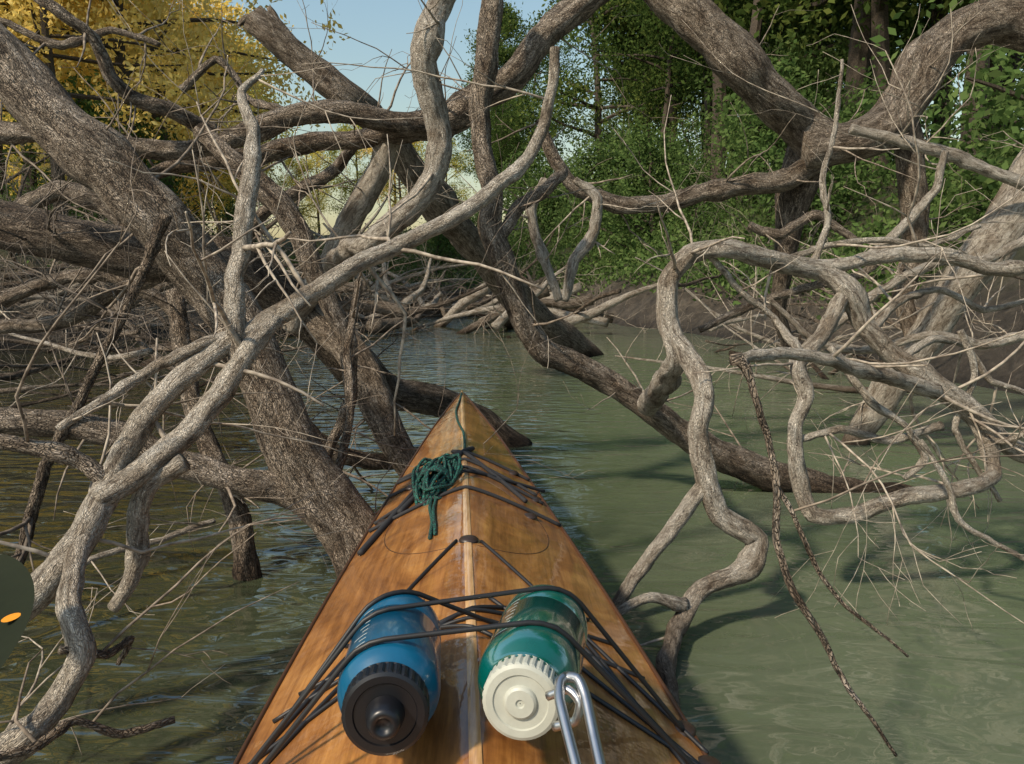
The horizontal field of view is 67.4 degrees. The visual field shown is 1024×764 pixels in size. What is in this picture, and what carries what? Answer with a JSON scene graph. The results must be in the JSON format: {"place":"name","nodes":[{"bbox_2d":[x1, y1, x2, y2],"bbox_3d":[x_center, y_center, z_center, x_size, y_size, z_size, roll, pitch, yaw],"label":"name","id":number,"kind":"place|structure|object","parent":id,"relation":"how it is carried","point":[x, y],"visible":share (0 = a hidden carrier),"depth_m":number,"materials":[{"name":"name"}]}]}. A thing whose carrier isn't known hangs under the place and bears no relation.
{"place":"outdoors","nodes":[
{"label":"outdoors","id":0,"kind":"place"},
{"bbox_2d":[0,554,34,667],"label":"kayak paddle","id":1,"kind":"object","parent":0,"point":[17,592],"visible":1,"depth_m":1.01,"materials":[{"name":"plastic"}]},
{"bbox_2d":[0,308,1023,763],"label":"river water","id":2,"kind":"structure","parent":0,"point":[934,700],"depth_m":2.10,"materials":[{"name":"green liquid"}]},
{"bbox_2d":[0,104,444,389],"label":"driftwood pile","id":3,"kind":"object","parent":2,"relation":"in","point":[132,330],"visible":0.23,"depth_m":8.21,"materials":[{"name":"grey plant"}]},
{"bbox_2d":[0,116,477,438],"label":"driftwood pile","id":4,"kind":"object","parent":2,"relation":"in","point":[31,369],"visible":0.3,"depth_m":4.58,"materials":[{"name":"grey plant"}]},
{"bbox_2d":[0,12,570,626],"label":"fallen tree","id":5,"kind":"object","parent":2,"relation":"in","point":[40,98],"visible":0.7,"depth_m":1.96,"materials":[{"name":"wood"}]},
{"bbox_2d":[0,0,755,763],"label":"driftwood branch","id":6,"kind":"object","parent":2,"relation":"in","point":[240,342],"visible":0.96,"depth_m":1.42,"materials":[{"name":"grey plant"}]},
{"bbox_2d":[237,4,605,356],"bbox_3d":[-0.244,-1.249,6.569,0.694,2.763,4.184,6,10,38],"label":"dead tree trunk","id":7,"kind":"object","parent":2,"relation":"in","point":[265,29],"visible":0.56,"depth_m":5.58,"materials":[{"name":"wood"}]},
{"bbox_2d":[193,155,658,337],"bbox_3d":[-1.772,-2.297,15.655,8.516,4.314,11.477,0,8,0],"label":"driftwood pile","id":8,"kind":"object","parent":2,"relation":"in","point":[491,308],"visible":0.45,"depth_m":12.42,"materials":[{"name":"grey plant"}]},
{"bbox_2d":[0,0,912,558],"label":"fallen tree","id":9,"kind":"object","parent":2,"relation":"on","point":[436,124],"visible":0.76,"depth_m":2.75,"materials":[{"name":"wood"}]},
{"bbox_2d":[233,391,721,763],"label":"kayak","id":10,"kind":"object","parent":2,"relation":"on","point":[484,556],"visible":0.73,"depth_m":1.01,"materials":[{"name":"brown wood"}]},
{"bbox_2d":[337,594,440,755],"bbox_3d":[-0.117,0.285,0.752,0.095,0.106,0.221,-1,8,-5],"label":"water bottle","id":11,"kind":"object","parent":10,"relation":"on","point":[388,694],"visible":0.97,"depth_m":0.67,"materials":[{"name":"blue plastic"}]},
{"bbox_2d":[411,392,465,539],"bbox_3d":[-0.163,0.149,2.083,0.113,0.091,1.570,0,8,0],"label":"coiled cord","id":12,"kind":"object","parent":10,"relation":"on","point":[425,485],"visible":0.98,"depth_m":1.62,"materials":[{"name":"green fabric"}]},
{"bbox_2d":[477,584,587,739],"bbox_3d":[0.022,0.277,0.748,0.101,0.107,0.229,1,8,6],"label":"water bottle","id":13,"kind":"object","parent":10,"relation":"on","point":[521,669],"visible":0.88,"depth_m":0.69,"materials":[{"name":"green plastic"}]},
{"bbox_2d":[554,671,605,763],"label":"carabiner","id":14,"kind":"object","parent":13,"relation":"attached to","point":[564,678],"visible":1,"depth_m":0.61,"materials":[{"name":"metal"}]},
{"bbox_2d":[540,0,1023,453],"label":"fallen tree","id":15,"kind":"object","parent":2,"relation":"in","point":[930,59],"visible":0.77,"depth_m":3.51,"materials":[{"name":"wood"}]},
{"bbox_2d":[550,0,1023,762],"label":"driftwood branch","id":16,"kind":"object","parent":2,"relation":"on","point":[910,372],"visible":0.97,"depth_m":1.88,"materials":[{"name":"grey plant"}]},
{"bbox_2d":[615,156,1023,394],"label":"driftwood pile","id":17,"kind":"object","parent":2,"relation":"in","point":[770,341],"visible":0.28,"depth_m":6.92,"materials":[{"name":"grey plant"}]},
{"bbox_2d":[0,153,1023,394],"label":"ground","id":18,"kind":"structure","parent":0,"point":[956,368],"depth_m":10.07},
{"bbox_2d":[0,62,131,193],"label":"yellow tree","id":19,"kind":"object","parent":18,"relation":"on","point":[17,155],"depth_m":28.78,"materials":[{"name":"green plant"}]},
{"bbox_2d":[0,4,136,199],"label":"yellow tree","id":20,"kind":"object","parent":18,"relation":"on","point":[2,178],"visible":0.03,"depth_m":18.02,"materials":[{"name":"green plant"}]},
{"bbox_2d":[8,0,129,54],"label":"yellow tree","id":21,"kind":"object","parent":18,"relation":"on","point":[66,1],"visible":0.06,"depth_m":17.11,"materials":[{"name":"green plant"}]},
{"bbox_2d":[0,100,145,194],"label":"yellow tree","id":22,"kind":"object","parent":18,"relation":"on","point":[2,113],"visible":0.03,"depth_m":28.41,"materials":[{"name":"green plant"}]},
{"bbox_2d":[5,0,159,194],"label":"yellow tree","id":23,"kind":"object","parent":18,"relation":"on","point":[31,150],"visible":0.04,"depth_m":20.02,"materials":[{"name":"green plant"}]},
{"bbox_2d":[0,1,173,185],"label":"yellow tree","id":24,"kind":"object","parent":18,"relation":"on","point":[38,148],"visible":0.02,"depth_m":23.26,"materials":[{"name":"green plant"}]},
{"bbox_2d":[0,0,183,56],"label":"yellow tree","id":25,"kind":"object","parent":18,"relation":"on","point":[10,8],"visible":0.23,"depth_m":13.46,"materials":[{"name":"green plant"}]},
{"bbox_2d":[7,0,183,193],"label":"yellow tree","id":26,"kind":"object","parent":18,"relation":"on","point":[8,160],"visible":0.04,"depth_m":21.44,"materials":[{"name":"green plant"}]},
{"bbox_2d":[0,66,197,220],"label":"shrub","id":27,"kind":"object","parent":18,"relation":"on","point":[29,147],"visible":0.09,"depth_m":14.03,"materials":[{"name":"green plant"}]},
{"bbox_2d":[0,0,245,215],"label":"yellow tree","id":28,"kind":"object","parent":18,"relation":"on","point":[45,26],"visible":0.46,"depth_m":12.53,"materials":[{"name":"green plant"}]},
{"bbox_2d":[35,72,212,234],"bbox_3d":[-7.870,-4.061,15.982,3.851,4.301,3.342,-3,8,-22],"label":"shrub","id":29,"kind":"object","parent":18,"relation":"on","point":[176,184],"visible":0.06,"depth_m":16.30,"materials":[{"name":"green plant"}]},
{"bbox_2d":[2,0,246,215],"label":"yellow tree","id":30,"kind":"object","parent":18,"relation":"on","point":[194,16],"visible":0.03,"depth_m":24.93,"materials":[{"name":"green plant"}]},
{"bbox_2d":[3,0,282,222],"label":"yellow tree","id":31,"kind":"object","parent":18,"relation":"on","point":[204,187],"visible":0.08,"depth_m":26.82,"materials":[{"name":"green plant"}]},
{"bbox_2d":[54,1,272,138],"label":"yellow tree","id":32,"kind":"object","parent":18,"relation":"on","point":[218,83],"visible":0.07,"depth_m":23.89,"materials":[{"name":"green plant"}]},
{"bbox_2d":[2,0,347,138],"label":"yellow tree","id":33,"kind":"object","parent":18,"relation":"on","point":[98,20],"visible":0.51,"depth_m":15.75,"materials":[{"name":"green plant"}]},
{"bbox_2d":[102,64,270,234],"bbox_3d":[-14.521,-8.008,31.786,7.240,12.063,9.040,3,8,22],"label":"yellow tree","id":34,"kind":"object","parent":18,"relation":"on","point":[209,198],"visible":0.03,"depth_m":32.95,"materials":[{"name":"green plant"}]},
{"bbox_2d":[49,0,332,197],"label":"yellow tree","id":35,"kind":"object","parent":18,"relation":"on","point":[259,58],"visible":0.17,"depth_m":20.24,"materials":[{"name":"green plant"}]},
{"bbox_2d":[172,175,228,235],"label":"shrub","id":36,"kind":"object","parent":18,"relation":"on","point":[201,203],"visible":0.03,"depth_m":24.07,"materials":[{"name":"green plant"}]},
{"bbox_2d":[145,24,277,229],"bbox_3d":[-13.459,-8.890,32.730,6.820,12.271,10.041,0,8,-3],"label":"yellow tree","id":37,"kind":"object","parent":18,"relation":"on","point":[186,189],"visible":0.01,"depth_m":32.81,"materials":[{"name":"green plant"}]},
{"bbox_2d":[169,2,290,221],"bbox_3d":[-16.346,-11.920,38.114,11.035,13.875,7.299,-7,10,-43],"label":"yellow tree","id":38,"kind":"object","parent":18,"relation":"on","point":[274,96],"depth_m":38.41,"materials":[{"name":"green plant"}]},
{"bbox_2d":[199,192,284,269],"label":"shrub","id":39,"kind":"object","parent":18,"relation":"on","point":[231,218],"visible":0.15,"depth_m":18.56,"materials":[{"name":"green plant"}]},
{"bbox_2d":[214,81,281,235],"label":"yellow tree","id":40,"kind":"object","parent":18,"relation":"on","point":[223,222],"depth_m":48.56,"materials":[{"name":"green plant"}]},
{"bbox_2d":[213,138,283,247],"bbox_3d":[-12.533,-9.009,37.314,4.666,6.119,3.442,-2,8,-13],"label":"yellow tree","id":41,"kind":"object","parent":18,"relation":"on","point":[255,199],"visible":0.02,"depth_m":37.15,"materials":[{"name":"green plant"}]},
{"bbox_2d":[203,16,317,235],"bbox_3d":[-14.827,-12.335,40.068,9.548,12.226,6.968,5,9,33],"label":"yellow tree","id":42,"kind":"object","parent":18,"relation":"on","point":[270,137],"visible":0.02,"depth_m":39.94,"materials":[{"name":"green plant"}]},
{"bbox_2d":[265,155,334,231],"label":"yellow tree","id":43,"kind":"object","parent":18,"relation":"on","point":[296,170],"visible":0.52,"depth_m":34.14,"materials":[{"name":"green plant"}]},
{"bbox_2d":[291,150,347,234],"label":"yellow tree","id":44,"kind":"object","parent":18,"relation":"on","point":[316,155],"visible":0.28,"depth_m":46.34,"materials":[{"name":"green plant"}]},
{"bbox_2d":[317,126,371,214],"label":"yellow tree","id":45,"kind":"object","parent":18,"relation":"on","point":[339,183],"visible":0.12,"depth_m":44.52,"materials":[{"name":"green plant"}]},
{"bbox_2d":[352,141,429,236],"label":"yellow tree","id":46,"kind":"object","parent":18,"relation":"on","point":[419,157],"visible":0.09,"depth_m":31.94,"materials":[{"name":"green plant"}]},
{"bbox_2d":[358,141,443,207],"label":"yellow tree","id":47,"kind":"object","parent":18,"relation":"on","point":[369,149],"visible":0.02,"depth_m":33.93,"materials":[{"name":"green plant"}]},
{"bbox_2d":[395,219,459,286],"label":"shrub","id":48,"kind":"object","parent":18,"relation":"on","point":[444,239],"visible":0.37,"depth_m":25.44,"materials":[{"name":"green plant"}]},
{"bbox_2d":[417,193,476,260],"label":"shrub","id":49,"kind":"object","parent":18,"relation":"on","point":[457,250],"visible":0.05,"depth_m":26.81,"materials":[{"name":"green plant"}]},
{"bbox_2d":[423,140,477,203],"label":"yellow tree","id":50,"kind":"object","parent":18,"relation":"on","point":[456,166],"visible":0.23,"depth_m":47.70,"materials":[{"name":"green plant"}]},
{"bbox_2d":[454,211,484,252],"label":"shrub","id":51,"kind":"object","parent":18,"relation":"on","point":[479,216],"visible":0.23,"depth_m":26.71,"materials":[{"name":"green plant"}]},
{"bbox_2d":[454,83,529,179],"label":"green tree","id":52,"kind":"object","parent":18,"relation":"on","point":[496,106],"visible":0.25,"depth_m":37.99,"materials":[{"name":"green plant"}]},
{"bbox_2d":[0,123,1019,318],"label":"bank undergrowth","id":53,"kind":"object","parent":18,"relation":"on","point":[649,252],"visible":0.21,"depth_m":13.36,"materials":[{"name":"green plant"}]},
{"bbox_2d":[489,98,535,175],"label":"green tree","id":54,"kind":"object","parent":18,"relation":"on","point":[499,158],"visible":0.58,"depth_m":35.13,"materials":[{"name":"green plant"}]},
{"bbox_2d":[455,33,577,187],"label":"green tree","id":55,"kind":"object","parent":18,"relation":"on","point":[542,64],"visible":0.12,"depth_m":45.09,"materials":[{"name":"green plant"}]},
{"bbox_2d":[457,0,586,201],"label":"green tree","id":56,"kind":"object","parent":18,"relation":"on","point":[508,26],"visible":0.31,"depth_m":47.57,"materials":[{"name":"green plant"}]},
{"bbox_2d":[482,163,567,268],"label":"shrub","id":57,"kind":"object","parent":18,"relation":"on","point":[519,231],"visible":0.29,"depth_m":23.37,"materials":[{"name":"green plant"}]},
{"bbox_2d":[467,36,587,221],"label":"green tree","id":58,"kind":"object","parent":18,"relation":"on","point":[501,54],"visible":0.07,"depth_m":45.39,"materials":[{"name":"green plant"}]},
{"bbox_2d":[493,138,593,240],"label":"shrub","id":59,"kind":"object","parent":18,"relation":"on","point":[539,159],"visible":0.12,"depth_m":24.68,"materials":[{"name":"green plant"}]},
{"bbox_2d":[522,194,584,252],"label":"shrub","id":60,"kind":"object","parent":18,"relation":"on","point":[560,224],"visible":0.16,"depth_m":21.53,"materials":[{"name":"green plant"}]},
{"bbox_2d":[525,155,582,237],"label":"shrub","id":61,"kind":"object","parent":18,"relation":"on","point":[535,185],"visible":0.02,"depth_m":24.02,"materials":[{"name":"green plant"}]},
{"bbox_2d":[529,153,585,242],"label":"shrub","id":62,"kind":"object","parent":18,"relation":"on","point":[562,191],"visible":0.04,"depth_m":23.15,"materials":[{"name":"green plant"}]},
{"bbox_2d":[540,200,587,252],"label":"shrub","id":63,"kind":"object","parent":18,"relation":"on","point":[561,229],"visible":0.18,"depth_m":21.68,"materials":[{"name":"green plant"}]},
{"bbox_2d":[501,0,703,162],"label":"green tree","id":64,"kind":"object","parent":18,"relation":"on","point":[579,87],"visible":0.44,"depth_m":31.32,"materials":[{"name":"green plant"}]},
{"bbox_2d":[554,124,652,247],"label":"shrub","id":65,"kind":"object","parent":18,"relation":"on","point":[581,158],"visible":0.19,"depth_m":19.65,"materials":[{"name":"green plant"}]},
{"bbox_2d":[564,70,642,168],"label":"green tree","id":66,"kind":"object","parent":18,"relation":"on","point":[592,125],"visible":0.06,"depth_m":52.91,"materials":[{"name":"green plant"}]},
{"bbox_2d":[569,119,669,248],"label":"shrub","id":67,"kind":"object","parent":18,"relation":"on","point":[605,163],"visible":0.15,"depth_m":18.84,"materials":[{"name":"green plant"}]},
{"bbox_2d":[559,0,698,137],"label":"green tree","id":68,"kind":"object","parent":18,"relation":"on","point":[595,19],"visible":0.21,"depth_m":31.54,"materials":[{"name":"green plant"}]},
{"bbox_2d":[545,117,719,282],"bbox_3d":[2.867,-3.934,18.850,4.635,4.888,3.307,7,10,43],"label":"shrub","id":69,"kind":"object","parent":18,"relation":"on","point":[615,143],"visible":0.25,"depth_m":18.59,"materials":[{"name":"green plant"}]},
{"bbox_2d":[568,5,703,135],"bbox_3d":[6.643,-13.796,35.077,8.530,14.860,9.320,6,10,38],"label":"green tree","id":70,"kind":"object","parent":18,"relation":"on","point":[612,102],"visible":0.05,"depth_m":35.83,"materials":[{"name":"green plant"}]},
{"bbox_2d":[559,99,719,276],"bbox_3d":[3.330,-3.960,17.162,4.450,4.371,3.123,-2,8,-16],"label":"shrub","id":71,"kind":"object","parent":18,"relation":"on","point":[645,146],"visible":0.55,"depth_m":17.09,"materials":[{"name":"green plant"}]},
{"bbox_2d":[589,14,695,145],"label":"green tree","id":72,"kind":"object","parent":18,"relation":"on","point":[632,112],"visible":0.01,"depth_m":42.92,"materials":[{"name":"green plant"}]},
{"bbox_2d":[586,3,700,132],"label":"green tree","id":73,"kind":"object","parent":18,"relation":"on","point":[654,94],"visible":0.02,"depth_m":42.87,"materials":[{"name":"green plant"}]},
{"bbox_2d":[592,121,710,244],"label":"shrub","id":74,"kind":"object","parent":18,"relation":"on","point":[676,151],"visible":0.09,"depth_m":18.45,"materials":[{"name":"green plant"}]},
{"bbox_2d":[560,0,743,138],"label":"green tree","id":75,"kind":"object","parent":18,"relation":"on","point":[646,16],"visible":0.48,"depth_m":26.88,"materials":[{"name":"green plant"}]},
{"bbox_2d":[586,0,753,140],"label":"green tree","id":76,"kind":"object","parent":18,"relation":"on","point":[671,110],"visible":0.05,"depth_m":32.25,"materials":[{"name":"green plant"}]},
{"bbox_2d":[629,136,724,227],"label":"shrub","id":77,"kind":"object","parent":18,"relation":"on","point":[663,213],"visible":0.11,"depth_m":17.60,"materials":[{"name":"green plant"}]},
{"bbox_2d":[655,74,704,148],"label":"green tree","id":78,"kind":"object","parent":18,"relation":"on","point":[682,108],"visible":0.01,"depth_m":36.79,"materials":[{"name":"green plant"}]},
{"bbox_2d":[641,108,729,181],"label":"shrub","id":79,"kind":"object","parent":18,"relation":"on","point":[690,131],"visible":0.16,"depth_m":20.14,"materials":[{"name":"green plant"}]},
{"bbox_2d":[652,147,745,245],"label":"shrub","id":80,"kind":"object","parent":18,"relation":"on","point":[683,183],"visible":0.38,"depth_m":14.62,"materials":[{"name":"green plant"}]},
{"bbox_2d":[710,48,725,201],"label":"green tree","id":81,"kind":"object","parent":18,"relation":"on","point":[715,71],"visible":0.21,"depth_m":18.40,"materials":[{"name":"green plant"}]},
{"bbox_2d":[682,102,770,204],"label":"shrub","id":82,"kind":"object","parent":18,"relation":"on","point":[711,113],"visible":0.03,"depth_m":17.11,"materials":[{"name":"green plant"}]},
{"bbox_2d":[626,0,837,179],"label":"green tree","id":83,"kind":"object","parent":18,"relation":"on","point":[704,56],"visible":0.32,"depth_m":20.80,"materials":[{"name":"green plant"}]},
{"bbox_2d":[673,0,853,206],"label":"green tree","id":84,"kind":"object","parent":18,"relation":"on","point":[755,26],"visible":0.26,"depth_m":16.51,"materials":[{"name":"green plant"}]},
{"bbox_2d":[695,8,850,136],"bbox_3d":[9.472,-12.293,24.493,8.606,15.170,8.439,5,9,35],"label":"green tree","id":85,"kind":"object","parent":18,"relation":"on","point":[774,28],"visible":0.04,"depth_m":23.43,"materials":[{"name":"green plant"}]},
{"bbox_2d":[734,0,851,61],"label":"green tree","id":86,"kind":"object","parent":18,"relation":"on","point":[791,26],"visible":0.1,"depth_m":22.86,"materials":[{"name":"green plant"}]},
{"bbox_2d":[696,24,892,242],"bbox_3d":[4.585,-3.411,12.660,2.998,4.384,4.270,-2,8,-13],"label":"shrub","id":87,"kind":"object","parent":18,"relation":"on","point":[747,118],"visible":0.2,"depth_m":12.03,"materials":[{"name":"green plant"}]},
{"bbox_2d":[664,0,926,174],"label":"green tree","id":88,"kind":"object","parent":18,"relation":"on","point":[860,51],"visible":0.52,"depth_m":14.06,"materials":[{"name":"green plant"}]},
{"bbox_2d":[672,24,928,218],"bbox_3d":[5.617,-4.404,15.478,4.609,5.192,3.776,1,8,5],"label":"shrub","id":89,"kind":"object","parent":18,"relation":"on","point":[793,49],"visible":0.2,"depth_m":15.12,"materials":[{"name":"green plant"}]},
{"bbox_2d":[716,15,893,212],"bbox_3d":[6.226,-5.077,15.714,4.691,4.799,3.396,-6,10,-37],"label":"shrub","id":90,"kind":"object","parent":18,"relation":"on","point":[834,59],"visible":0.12,"depth_m":14.81,"materials":[{"name":"green plant"}]},
{"bbox_2d":[728,56,891,246],"bbox_3d":[4.794,-3.061,12.034,2.791,3.595,3.577,2,8,12],"label":"shrub","id":91,"kind":"object","parent":18,"relation":"on","point":[783,154],"visible":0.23,"depth_m":11.35,"materials":[{"name":"green plant"}]},
{"bbox_2d":[726,0,957,93],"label":"green tree","id":92,"kind":"object","parent":18,"relation":"on","point":[843,9],"visible":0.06,"depth_m":19.25,"materials":[{"name":"green plant"}]},
{"bbox_2d":[792,0,919,69],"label":"green tree","id":93,"kind":"object","parent":18,"relation":"on","point":[827,27],"visible":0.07,"depth_m":22.04,"materials":[{"name":"green plant"}]},
{"bbox_2d":[732,0,989,168],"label":"green tree","id":94,"kind":"object","parent":18,"relation":"on","point":[762,4],"visible":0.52,"depth_m":11.67,"materials":[{"name":"green plant"}]},
{"bbox_2d":[821,76,928,198],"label":"shrub","id":95,"kind":"object","parent":18,"relation":"on","point":[867,102],"visible":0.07,"depth_m":12.64,"materials":[{"name":"green plant"}]},
{"bbox_2d":[794,0,966,186],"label":"green tree","id":96,"kind":"object","parent":18,"relation":"on","point":[879,14],"visible":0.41,"depth_m":12.05,"materials":[{"name":"green plant"}]},
{"bbox_2d":[807,7,960,178],"bbox_3d":[6.848,-4.385,13.631,3.526,3.881,2.781,-5,9,-35],"label":"shrub","id":97,"kind":"object","parent":18,"relation":"on","point":[895,63],"visible":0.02,"depth_m":13.37,"materials":[{"name":"green plant"}]},
{"bbox_2d":[810,0,960,179],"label":"tree","id":98,"kind":"object","parent":18,"relation":"on","point":[896,59],"visible":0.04,"depth_m":13.58,"materials":[{"name":"green plant"}]},
{"bbox_2d":[847,0,957,142],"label":"green tree","id":99,"kind":"object","parent":18,"relation":"on","point":[935,12],"visible":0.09,"depth_m":14.23,"materials":[{"name":"green plant"}]},
{"bbox_2d":[812,0,1002,139],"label":"green tree","id":100,"kind":"object","parent":18,"relation":"on","point":[923,30],"visible":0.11,"depth_m":16.19,"materials":[{"name":"green plant"}]},
{"bbox_2d":[835,3,1023,135],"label":"green tree","id":101,"kind":"object","parent":18,"relation":"on","point":[1016,58],"visible":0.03,"depth_m":17.15,"materials":[{"name":"green plant"}]},
{"bbox_2d":[847,0,1023,216],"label":"shrub","id":102,"kind":"object","parent":18,"relation":"on","point":[1012,107],"visible":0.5,"depth_m":7.11,"materials":[{"name":"green plant"}]},
{"bbox_2d":[869,0,1023,239],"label":"shrub","id":103,"kind":"object","parent":18,"relation":"on","point":[964,119],"visible":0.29,"depth_m":8.75,"materials":[{"name":"green plant"}]},
{"bbox_2d":[932,53,1023,136],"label":"green tree","id":104,"kind":"object","parent":18,"relation":"on","point":[1022,72],"visible":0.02,"depth_m":29.52,"materials":[{"name":"green plant"}]},
{"bbox_2d":[5,0,1023,239],"label":"sky","id":105,"kind":"structure","parent":0,"point":[375,26],"materials":[{"name":"blue"}]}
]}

